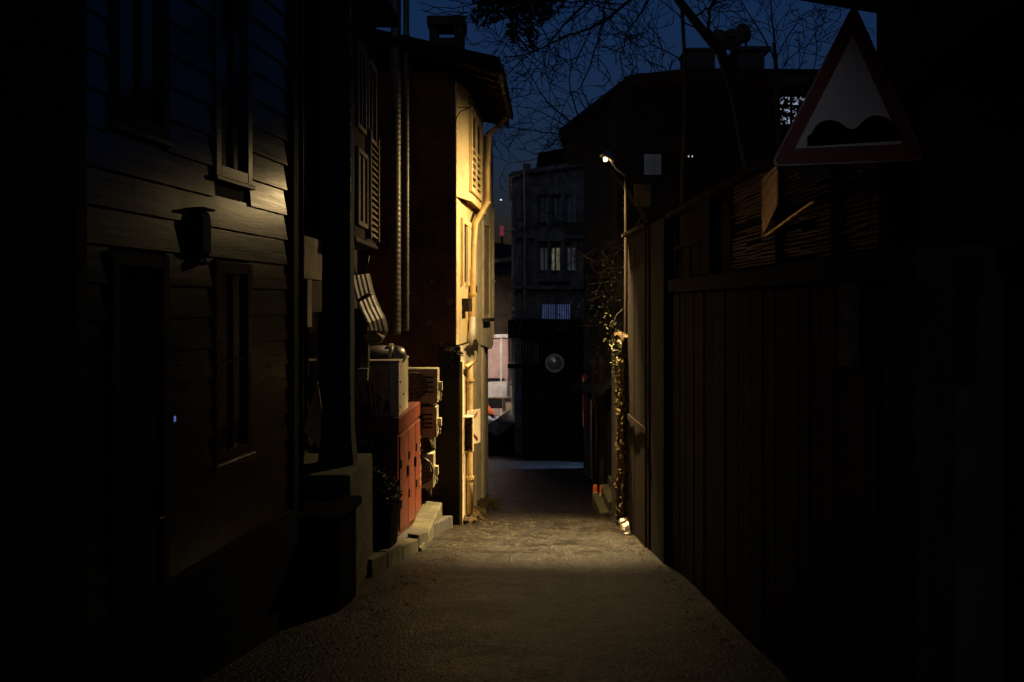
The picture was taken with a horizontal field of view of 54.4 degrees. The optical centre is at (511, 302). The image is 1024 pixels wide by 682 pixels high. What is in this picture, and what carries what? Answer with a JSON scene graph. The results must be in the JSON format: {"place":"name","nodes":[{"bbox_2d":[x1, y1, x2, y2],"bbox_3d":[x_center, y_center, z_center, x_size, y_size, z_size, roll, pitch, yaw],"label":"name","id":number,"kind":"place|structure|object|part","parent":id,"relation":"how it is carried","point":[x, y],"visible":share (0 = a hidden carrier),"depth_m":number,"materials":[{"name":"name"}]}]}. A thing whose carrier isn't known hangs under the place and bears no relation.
{"place":"outdoors","nodes":[
{"label":"outdoors","id":0,"kind":"place"},
{"bbox_2d":[373,516,452,552],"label":"pavement","id":1,"kind":"structure","parent":0,"point":[442,524],"depth_m":12.48,"materials":[{"name":"concrete"}]},
{"bbox_2d":[373,493,401,550],"bbox_3d":[-1.353,2.274,10.275,0.381,0.505,0.590,0,0,0],"label":"planter","id":2,"kind":"object","parent":1,"relation":"on","point":[385,523],"visible":0.48,"depth_m":10.02,"materials":[{"name":"black plastic"}]},
{"bbox_2d":[373,466,402,503],"bbox_3d":[-1.365,1.879,10.281,0.509,0.388,0.558,0,0,0],"label":"bushy plant","id":3,"kind":"object","parent":2,"relation":"in","point":[384,487],"visible":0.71,"depth_m":10.18,"materials":[{"name":"green plant"}]},
{"bbox_2d":[355,401,422,535],"bbox_3d":[-1.629,2.039,12.025,0.943,1.529,2.010,0,0,0],"label":"steel cabinet","id":4,"kind":"object","parent":1,"relation":"on","point":[392,445],"visible":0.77,"depth_m":11.21,"materials":[{"name":"red metal"}]},
{"bbox_2d":[354,356,408,416],"bbox_3d":[-1.636,0.959,11.605,0.868,0.628,1.030,0,0,0],"label":"switch box","id":5,"kind":"object","parent":4,"relation":"on","point":[382,391],"visible":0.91,"depth_m":11.12,"materials":[{"name":"beige paint"}]},
{"bbox_2d":[370,343,406,362],"bbox_3d":[-1.636,0.631,11.550,0.828,0.314,0.314,0,0,0],"label":"exhaust duct","id":6,"kind":"object","parent":5,"relation":"on","point":[390,351],"visible":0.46,"depth_m":11.44,"materials":[{"name":"metal"}]},
{"bbox_3d":[-1.232,2.055,11.419,0.043,1.110,0.601,0,0,2],"label":"door","id":7,"kind":"part","parent":4,"relation":"part of","materials":[{"name":"red metal"}]},
{"bbox_3d":[-1.208,2.089,12.059,0.043,1.177,0.601,0,0,2],"label":"door","id":8,"kind":"part","parent":4,"relation":"part of","materials":[{"name":"red metal"}]},
{"bbox_3d":[-1.185,2.120,12.675,0.043,1.239,0.551,0,0,2],"label":"door","id":9,"kind":"part","parent":4,"relation":"part of","materials":[{"name":"red metal"}]},
{"bbox_2d":[410,501,441,550],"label":"concrete ramp","id":10,"kind":"structure","parent":1,"relation":"on","point":[429,516],"depth_m":12.45,"materials":[{"name":"grey concrete"}]},
{"bbox_2d":[358,243,510,274],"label":"hills","id":11,"kind":"structure","parent":0,"point":[506,251],"depth_m":293.14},
{"bbox_2d":[202,454,789,681],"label":"road","id":12,"kind":"structure","parent":0,"point":[563,586],"depth_m":7.61,"materials":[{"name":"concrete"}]},
{"bbox_2d":[297,495,361,612],"bbox_3d":[-1.651,2.040,8.036,0.779,0.839,0.688,0,0,0],"label":"waste bin","id":13,"kind":"object","parent":12,"relation":"on","point":[326,553],"visible":0.48,"depth_m":7.75,"materials":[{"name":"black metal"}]},
{"bbox_2d":[304,453,372,589],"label":"concrete block","id":14,"kind":"structure","parent":12,"relation":"on","point":[356,478],"depth_m":8.88,"materials":[{"name":"grey concrete"}]},
{"bbox_2d":[318,0,357,465],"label":"timber column","id":15,"kind":"structure","parent":14,"relation":"on","point":[338,445],"depth_m":8.95,"materials":[{"name":"wood"}]},
{"bbox_2d":[365,530,427,576],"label":"kerb","id":16,"kind":"structure","parent":12,"relation":"on","point":[380,560],"depth_m":10.17,"materials":[{"name":"concrete"}]},
{"bbox_2d":[488,410,499,423],"bbox_3d":[-2.192,4.667,38.600,4.104,1.426,1.810,0,0,0],"label":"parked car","id":17,"kind":"object","parent":12,"relation":"on","point":[492,417],"visible":0.01,"depth_m":38.09,"materials":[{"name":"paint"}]},
{"bbox_2d":[488,397,510,414],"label":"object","id":18,"kind":"object","parent":12,"relation":"on","point":[504,403],"visible":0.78,"depth_m":40.50,"materials":[{"name":"grey concrete"}]},
{"bbox_2d":[325,508,733,650],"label":"leaf litter","id":19,"kind":"object","parent":12,"relation":"on","point":[416,583],"visible":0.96,"depth_m":8.94,"materials":[{"name":"brown plant"}]},
{"bbox_2d":[465,0,651,347],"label":"bare tree","id":20,"kind":"object","parent":12,"relation":"on","point":[644,213],"visible":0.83,"depth_m":18.69,"materials":[{"name":"black plant"}]},
{"bbox_2d":[561,241,623,372],"bbox_3d":[1.259,0.070,16.018,0.943,2.238,2.945,0,0,0],"label":"creeper","id":21,"kind":"object","parent":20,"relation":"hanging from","point":[599,306],"visible":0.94,"depth_m":16.04,"materials":[{"name":"green plant"}]},
{"bbox_2d":[593,484,597,492],"bbox_3d":[1.362,3.144,16.300,0.100,0.335,0.097,0,0,0],"label":"marker post","id":22,"kind":"object","parent":12,"relation":"on","point":[595,488],"visible":0.44,"depth_m":16.27,"materials":[{"name":"orange plastic"}]},
{"bbox_2d":[599,76,626,333],"bbox_3d":[1.395,-0.036,13.700,0.392,6.150,0.230,0,0,0],"label":"street lamp","id":23,"kind":"object","parent":12,"relation":"on","point":[606,155],"visible":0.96,"depth_m":13.69,"materials":[{"name":"metal"}]},
{"bbox_2d":[620,517,630,533],"bbox_3d":[1.450,2.886,12.727,0.100,0.196,0.446,0,0,0],"label":"kerb stone","id":24,"kind":"object","parent":12,"relation":"on","point":[624,526],"visible":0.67,"depth_m":12.76,"materials":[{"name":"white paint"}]},
{"bbox_2d":[500,226,503,274],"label":"radio mast","id":25,"kind":"object","parent":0,"point":[501,231],"visible":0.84,"depth_m":219.76,"materials":[{"name":"red metal"}]},
{"bbox_2d":[463,0,567,49],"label":"evergreen bough","id":26,"kind":"object","parent":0,"point":[517,9],"visible":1,"depth_m":9.44,"materials":[{"name":"black plant"}]},
{"bbox_2d":[376,0,876,244],"label":"sky","id":27,"kind":"structure","parent":0,"point":[671,35],"materials":[{"name":"blue"}]},
{"bbox_2d":[634,183,650,206],"bbox_3d":[1.921,-1.580,14.623,0.245,0.339,0.054,0,0,0],"label":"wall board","id":28,"kind":"object","parent":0,"point":[642,195],"depth_m":14.60,"materials":[{"name":"brown wood"}]},
{"bbox_2d":[577,0,766,205],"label":"bare tree","id":29,"kind":"object","parent":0,"point":[683,161],"visible":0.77,"depth_m":15.28,"materials":[{"name":"brown plant"}]},
{"bbox_2d":[710,0,874,149],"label":"bare tree","id":30,"kind":"object","parent":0,"point":[778,138],"visible":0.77,"depth_m":15.19,"materials":[{"name":"black plant"}]},
{"bbox_3d":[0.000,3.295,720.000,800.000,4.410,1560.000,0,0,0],"label":"ground","id":31,"kind":"structure","parent":0,"visible":0},
{"bbox_2d":[0,0,76,681],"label":"tarred wall","id":32,"kind":"structure","parent":31,"relation":"on","point":[38,340],"depth_m":4.11,"materials":[{"name":"black wood"}]},
{"bbox_2d":[77,0,298,681],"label":"timber house","id":33,"kind":"structure","parent":31,"relation":"on","point":[187,546],"depth_m":5.67,"materials":[{"name":"brown wood"}]},
{"bbox_2d":[108,249,169,617],"bbox_3d":[-1.917,0.995,5.157,0.079,2.510,0.604,0,0,7],"label":"door","id":34,"kind":"structure","parent":33,"relation":"in","point":[139,286],"depth_m":5.15,"materials":[{"name":"brown wood"}]},
{"bbox_2d":[108,0,173,147],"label":"window","id":35,"kind":"structure","parent":33,"relation":"in","point":[139,30],"depth_m":5.16,"materials":[{"name":"black glass"}]},
{"bbox_2d":[170,413,175,424],"bbox_3d":[-1.865,0.640,5.480,0.025,0.060,0.020,0,0,7],"label":"doorbell","id":36,"kind":"object","parent":33,"relation":"attached to","point":[172,418],"visible":1,"depth_m":5.47,"materials":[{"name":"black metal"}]},
{"bbox_2d":[192,207,214,264],"bbox_3d":[-1.814,-0.388,5.849,0.080,0.335,0.171,0,0,7],"label":"wall lantern","id":37,"kind":"object","parent":33,"relation":"attached to","point":[201,229],"visible":1,"depth_m":5.79,"materials":[{"name":"metal"}]},
{"bbox_2d":[211,260,255,471],"bbox_3d":[-1.784,0.384,6.368,0.060,1.288,0.624,0,0,7],"label":"window","id":38,"kind":"structure","parent":33,"relation":"in","point":[233,288],"depth_m":6.36,"materials":[{"name":"brown glass"}]},
{"bbox_2d":[212,0,255,189],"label":"window","id":39,"kind":"structure","parent":33,"relation":"in","point":[233,19],"depth_m":6.37,"materials":[{"name":"grey glass"}]},
{"bbox_2d":[304,0,398,453],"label":"plaster house","id":40,"kind":"structure","parent":31,"relation":"on","point":[371,16],"depth_m":10.39,"materials":[{"name":"brown paint"}]},
{"bbox_2d":[304,235,321,326],"bbox_3d":[-1.998,-0.195,9.600,0.195,0.850,1.000,0,0,0],"label":"meter box","id":41,"kind":"object","parent":40,"relation":"attached to","point":[313,260],"visible":0.37,"depth_m":9.39,"materials":[{"name":"grey metal"}]},
{"bbox_2d":[304,381,321,447],"bbox_3d":[-1.892,1.123,9.967,0.152,0.788,0.586,0,0,15],"label":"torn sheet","id":42,"kind":"object","parent":40,"relation":"hanging from","point":[312,429],"visible":0.32,"depth_m":9.77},
{"bbox_2d":[304,306,321,446],"bbox_3d":[-2.078,0.750,10.450,0.056,1.420,0.820,0,0,0],"label":"window","id":43,"kind":"structure","parent":40,"relation":"in","point":[312,335],"depth_m":10.43,"materials":[{"name":"black glass"}]},
{"bbox_2d":[356,38,366,135],"bbox_3d":[-1.585,-2.250,10.460,0.041,0.900,0.580,0,0,0],"label":"window","id":44,"kind":"structure","parent":40,"relation":"in","point":[361,54],"depth_m":10.45,"materials":[{"name":"black glass"}]},
{"bbox_2d":[354,308,369,379],"bbox_3d":[-1.626,0.443,10.695,0.196,0.759,0.310,0,0,0],"label":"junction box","id":45,"kind":"object","parent":40,"relation":"attached to","point":[361,357],"visible":0.66,"depth_m":10.69,"materials":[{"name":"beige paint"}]},
{"bbox_2d":[354,256,369,274],"bbox_3d":[-1.638,-0.403,10.800,0.190,0.215,0.021,0,0,0],"label":"cable","id":46,"kind":"object","parent":40,"relation":"hanging from","point":[366,266],"visible":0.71,"depth_m":10.79,"materials":[{"name":"black rubber"}]},
{"bbox_2d":[356,146,367,228],"bbox_3d":[-1.585,-1.200,10.510,0.041,0.800,0.680,0,0,0],"label":"window","id":47,"kind":"structure","parent":40,"relation":"in","point":[361,157],"depth_m":10.49,"materials":[{"name":"black glass"}]},
{"bbox_2d":[354,274,387,346],"bbox_3d":[-1.514,0.081,10.637,0.344,0.784,0.510,0,0,0],"label":"awning","id":48,"kind":"object","parent":40,"relation":"attached to","point":[372,312],"visible":0.98,"depth_m":10.54,"materials":[{"name":"white fabric"}]},
{"bbox_2d":[366,56,376,146],"bbox_3d":[-1.585,-2.250,11.225,0.041,0.900,0.650,0,0,0],"label":"window shutter","id":49,"kind":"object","parent":40,"relation":"in","point":[371,70],"depth_m":11.21,"materials":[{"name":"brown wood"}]},
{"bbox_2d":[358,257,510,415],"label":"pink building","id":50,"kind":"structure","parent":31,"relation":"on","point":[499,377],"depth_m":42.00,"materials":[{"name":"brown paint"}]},
{"bbox_2d":[360,15,512,524],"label":"ochre house","id":51,"kind":"structure","parent":31,"relation":"on","point":[445,181],"depth_m":13.60,"materials":[{"name":"paint"}]},
{"bbox_2d":[390,0,400,334],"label":"flue duct","id":52,"kind":"object","parent":51,"relation":"attached to","point":[395,188],"visible":0.97,"depth_m":13.19,"materials":[{"name":"metal"}]},
{"bbox_2d":[403,0,409,330],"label":"flue duct","id":53,"kind":"object","parent":51,"relation":"attached to","point":[406,168],"visible":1,"depth_m":13.27,"materials":[{"name":"metal"}]},
{"bbox_2d":[408,367,442,405],"bbox_3d":[-1.337,1.204,13.192,0.850,0.700,0.616,0,0,0],"label":"air conditioner","id":54,"kind":"object","parent":51,"relation":"attached to","point":[425,384],"visible":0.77,"depth_m":12.90,"materials":[{"name":"beige metal"}]},
{"bbox_2d":[421,450,438,496],"bbox_3d":[-1.187,2.342,13.412,0.414,0.710,0.616,0,0,0],"label":"air conditioner","id":55,"kind":"object","parent":51,"relation":"attached to","point":[429,471],"visible":0.48,"depth_m":13.12,"materials":[{"name":"beige metal"}]},
{"bbox_2d":[419,404,441,449],"bbox_3d":[-1.357,1.674,13.192,0.870,0.650,0.616,0,0,0],"label":"air conditioner","id":56,"kind":"object","parent":51,"relation":"attached to","point":[431,421],"visible":0.26,"depth_m":12.90,"materials":[{"name":"white metal"}]},
{"bbox_2d":[461,217,468,285],"bbox_3d":[-0.676,-0.720,14.321,0.044,0.960,0.660,0,0,4],"label":"shuttered window","id":57,"kind":"structure","parent":51,"relation":"in","point":[464,222],"depth_m":14.41,"materials":[{"name":"brown paint"}]},
{"bbox_2d":[463,415,473,451],"bbox_3d":[-0.600,1.809,13.745,0.130,0.490,0.210,0,0,0],"label":"meter cupboard","id":58,"kind":"object","parent":51,"relation":"attached to","point":[468,433],"visible":1,"depth_m":13.74,"materials":[{"name":"paint"}]},
{"bbox_2d":[464,358,476,513],"bbox_3d":[-0.621,1.923,14.269,0.163,2.183,1.252,0,0,2],"label":"downpipe","id":59,"kind":"object","parent":51,"relation":"on","point":[469,455],"visible":0.89,"depth_m":14.18,"materials":[{"name":"beige metal"}]},
{"bbox_2d":[469,222,471,269],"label":"shuttered window","id":60,"kind":"structure","parent":51,"relation":"in","point":[470,224],"depth_m":14.80,"materials":[{"name":"beige paint"}]},
{"bbox_2d":[466,409,479,443],"bbox_3d":[-0.546,1.776,14.207,0.028,0.487,0.360,0,0,31],"label":"warning plate","id":61,"kind":"object","parent":51,"relation":"attached to","point":[476,413],"visible":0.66,"depth_m":14.26,"materials":[{"name":"beige paint"}]},
{"bbox_2d":[469,105,482,201],"bbox_3d":[-0.540,-2.215,15.041,0.049,1.230,1.530,0,0,4],"label":"window","id":62,"kind":"structure","parent":51,"relation":"in","point":[475,125],"depth_m":15.00,"materials":[{"name":"paint"}]},
{"bbox_2d":[468,112,507,344],"bbox_3d":[-0.442,-1.222,15.422,0.339,3.827,1.290,0,0,27],"label":"downpipe","id":63,"kind":"object","parent":51,"relation":"attached to","point":[486,202],"visible":0.89,"depth_m":15.31,"materials":[{"name":"beige metal"}]},
{"bbox_2d":[468,317,474,347],"bbox_3d":[-0.594,0.442,14.750,0.093,0.468,0.173,0,0,23],"label":"tape wrap","id":64,"kind":"object","parent":63,"relation":"attached to","point":[471,335],"visible":0.93,"depth_m":14.72,"materials":[{"name":"white paint"}]},
{"bbox_2d":[475,135,494,497],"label":"cream house","id":65,"kind":"structure","parent":31,"relation":"on","point":[484,319],"depth_m":16.98,"materials":[{"name":"paint"}]},
{"bbox_2d":[482,221,494,321],"bbox_3d":[-0.396,-0.520,16.913,0.099,1.680,0.849,0,0,7],"label":"window","id":66,"kind":"structure","parent":65,"relation":"in","point":[486,227],"depth_m":16.98,"materials":[{"name":"glass"}]},
{"bbox_2d":[484,209,494,427],"bbox_3d":[-0.448,0.806,17.556,0.148,4.949,0.459,0,0,28],"label":"downpipe","id":67,"kind":"object","parent":65,"relation":"attached to","point":[487,348],"visible":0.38,"depth_m":17.66,"materials":[{"name":"grey metal"}]},
{"bbox_2d":[488,409,514,454],"bbox_3d":[-0.206,4.545,34.090,0.590,1.670,2.191,0,0,27],"label":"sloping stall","id":68,"kind":"object","parent":31,"relation":"on","point":[501,435],"visible":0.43,"depth_m":33.59},
{"bbox_2d":[509,149,583,453],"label":"apartment block","id":69,"kind":"structure","parent":31,"relation":"on","point":[540,186],"depth_m":32.63,"materials":[{"name":"concrete"}]},
{"bbox_2d":[514,188,522,218],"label":"window","id":70,"kind":"structure","parent":69,"relation":"in","point":[518,192],"depth_m":33.82,"materials":[{"name":"blue"}]},
{"bbox_2d":[514,243,522,273],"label":"window","id":71,"kind":"structure","parent":69,"relation":"in","point":[518,247],"depth_m":33.83,"materials":[{"name":"blue"}]},
{"bbox_2d":[514,293,522,317],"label":"window","id":72,"kind":"structure","parent":69,"relation":"in","point":[516,297],"depth_m":33.82,"materials":[{"name":"blue"}]},
{"bbox_2d":[518,255,522,281],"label":"window","id":73,"kind":"structure","parent":69,"relation":"in","point":[520,276],"depth_m":33.76,"materials":[{"name":"black glass"}]},
{"bbox_2d":[539,247,546,270],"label":"window","id":74,"kind":"structure","parent":69,"relation":"in","point":[542,255],"depth_m":32.86,"materials":[{"name":"grey glass"}]},
{"bbox_2d":[539,197,546,223],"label":"window","id":75,"kind":"structure","parent":69,"relation":"in","point":[542,200],"depth_m":32.86,"materials":[{"name":"blue"}]},
{"bbox_2d":[508,318,583,459],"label":"dark building","id":76,"kind":"structure","parent":69,"relation":"attached to","point":[552,428],"depth_m":30.20,"materials":[{"name":"brown paint"}]},
{"bbox_2d":[537,408,547,459],"bbox_3d":[0.925,4.250,30.230,0.350,2.100,0.060,0,0,0],"label":"door","id":77,"kind":"structure","parent":76,"relation":"in","point":[542,413],"depth_m":30.20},
{"bbox_2d":[545,354,563,372],"bbox_3d":[1.225,1.740,29.320,0.550,0.550,1.560,0,0,0],"label":"traffic mirror","id":78,"kind":"object","parent":76,"relation":"attached to","point":[554,363],"visible":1,"depth_m":28.57,"materials":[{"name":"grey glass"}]},
{"bbox_2d":[540,303,571,318],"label":"window","id":79,"kind":"structure","parent":69,"relation":"in","point":[541,304],"depth_m":32.44,"materials":[{"name":"blue glass"}]},
{"bbox_2d":[552,247,560,270],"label":"window","id":80,"kind":"structure","parent":69,"relation":"in","point":[557,250],"depth_m":32.36,"materials":[{"name":"yellow"}]},
{"bbox_2d":[552,197,560,223],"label":"window","id":81,"kind":"structure","parent":69,"relation":"in","point":[556,201],"depth_m":32.36,"materials":[{"name":"blue"}]},
{"bbox_2d":[565,247,577,270],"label":"window","id":82,"kind":"structure","parent":69,"relation":"in","point":[568,267],"depth_m":31.79,"materials":[{"name":"grey glass"}]},
{"bbox_2d":[565,197,577,223],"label":"window","id":83,"kind":"structure","parent":69,"relation":"in","point":[571,203],"depth_m":31.78,"materials":[{"name":"blue"}]},
{"bbox_2d":[419,0,776,168],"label":"bare tree","id":84,"kind":"object","parent":31,"relation":"on","point":[743,133],"visible":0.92,"depth_m":11.99,"materials":[{"name":"black plant"}]},
{"bbox_2d":[592,476,611,514],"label":"stone steps","id":85,"kind":"structure","parent":31,"relation":"on","point":[602,504],"depth_m":15.42,"materials":[{"name":"concrete"}]},
{"bbox_2d":[612,332,627,524],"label":"rubble wall","id":86,"kind":"structure","parent":31,"relation":"on","point":[619,450],"depth_m":13.37,"materials":[{"name":"stone"}]},
{"bbox_2d":[603,312,625,381],"bbox_3d":[1.410,0.570,13.633,0.287,0.986,1.284,0,0,0],"label":"ivy","id":87,"kind":"object","parent":86,"relation":"on","point":[616,346],"visible":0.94,"depth_m":13.17,"materials":[{"name":"green plant"}]},
{"bbox_2d":[621,223,651,549],"bbox_3d":[1.526,1.047,12.085,0.170,3.884,1.833,0,0,-1],"label":"plank fence","id":88,"kind":"object","parent":31,"relation":"on","point":[639,381],"visible":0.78,"depth_m":11.88,"materials":[{"name":"brown wood"}]},
{"bbox_2d":[651,217,675,563],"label":"dark pillar","id":89,"kind":"structure","parent":31,"relation":"on","point":[662,251],"depth_m":10.32,"materials":[{"name":"black wood"}]},
{"bbox_2d":[559,46,818,492],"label":"hip roof house","id":90,"kind":"structure","parent":31,"relation":"on","point":[654,143],"depth_m":16.64,"materials":[{"name":"tile"}]},
{"bbox_2d":[582,374,586,427],"bbox_3d":[1.640,2.207,22.400,0.080,1.179,0.400,0,0,0],"label":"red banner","id":91,"kind":"object","parent":90,"relation":"attached to","point":[584,407],"visible":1,"depth_m":22.20,"materials":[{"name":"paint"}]},
{"bbox_2d":[644,154,660,174],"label":"window","id":92,"kind":"structure","parent":90,"relation":"in","point":[652,162],"depth_m":16.55,"materials":[{"name":"grey glass"}]},
{"bbox_2d":[687,150,696,160],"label":"window","id":93,"kind":"structure","parent":90,"relation":"in","point":[691,154],"depth_m":16.52,"materials":[{"name":"grey"}]},
{"bbox_2d":[713,29,729,49],"bbox_3d":[3.823,-4.380,17.906,0.420,1.161,0.377,0,0,-17],"label":"satellite dish","id":94,"kind":"object","parent":90,"relation":"on","point":[720,38],"visible":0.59,"depth_m":18.02,"materials":[{"name":"metal"}]},
{"bbox_2d":[726,29,742,51],"bbox_3d":[4.085,-4.444,18.323,0.394,1.288,0.410,0,0,0],"label":"satellite dish","id":95,"kind":"object","parent":90,"relation":"on","point":[738,41],"visible":0.38,"depth_m":18.43,"materials":[{"name":"metal"}]},
{"bbox_2d":[736,23,755,45],"bbox_3d":[4.342,-4.521,18.543,0.338,1.442,0.454,0,0,0],"label":"satellite dish","id":96,"kind":"object","parent":90,"relation":"on","point":[746,39],"visible":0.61,"depth_m":18.61,"materials":[{"name":"metal"}]},
{"bbox_2d":[763,87,806,135],"bbox_3d":[4.585,-3.101,16.194,1.062,0.842,0.508,0,0,0],"label":"climbing plant","id":97,"kind":"object","parent":90,"relation":"attached to","point":[785,105],"visible":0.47,"depth_m":16.18,"materials":[{"name":"green plant"}]},
{"bbox_2d":[771,93,804,127],"bbox_3d":[4.651,-3.201,16.595,0.661,0.575,0.050,0,0,0],"label":"window","id":98,"kind":"structure","parent":90,"relation":"in","point":[772,94],"depth_m":16.57,"materials":[{"name":"white glass"}]},
{"bbox_2d":[665,8,1023,681],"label":"timber shed","id":99,"kind":"structure","parent":31,"relation":"on","point":[793,501],"depth_m":5.18,"materials":[{"name":"brown wood"}]},
{"bbox_2d":[761,166,814,236],"bbox_3d":[1.500,-0.583,5.551,0.066,0.366,1.203,0,0,2],"label":"wooden board","id":100,"kind":"object","parent":99,"relation":"attached to","point":[770,191],"visible":0.99,"depth_m":5.77,"materials":[{"name":"brown wood"}]},
{"bbox_2d":[915,245,1023,681],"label":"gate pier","id":101,"kind":"structure","parent":31,"relation":"on","point":[969,463],"depth_m":3.25,"materials":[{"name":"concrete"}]},
{"bbox_3d":[3.053,-0.250,2.850,3.893,5.300,4.100,0,0,0],"label":"overhanging storey","id":102,"kind":"object","parent":31,"relation":"on","visible":0},
{"bbox_2d":[773,7,927,166],"bbox_3d":[1.393,-0.860,3.964,0.700,0.635,0.112,0,0,0],"label":"road sign","id":103,"kind":"object","parent":102,"relation":"attached to","point":[850,111],"visible":0.99,"depth_m":3.95,"materials":[{"name":"metal"}]}
]}

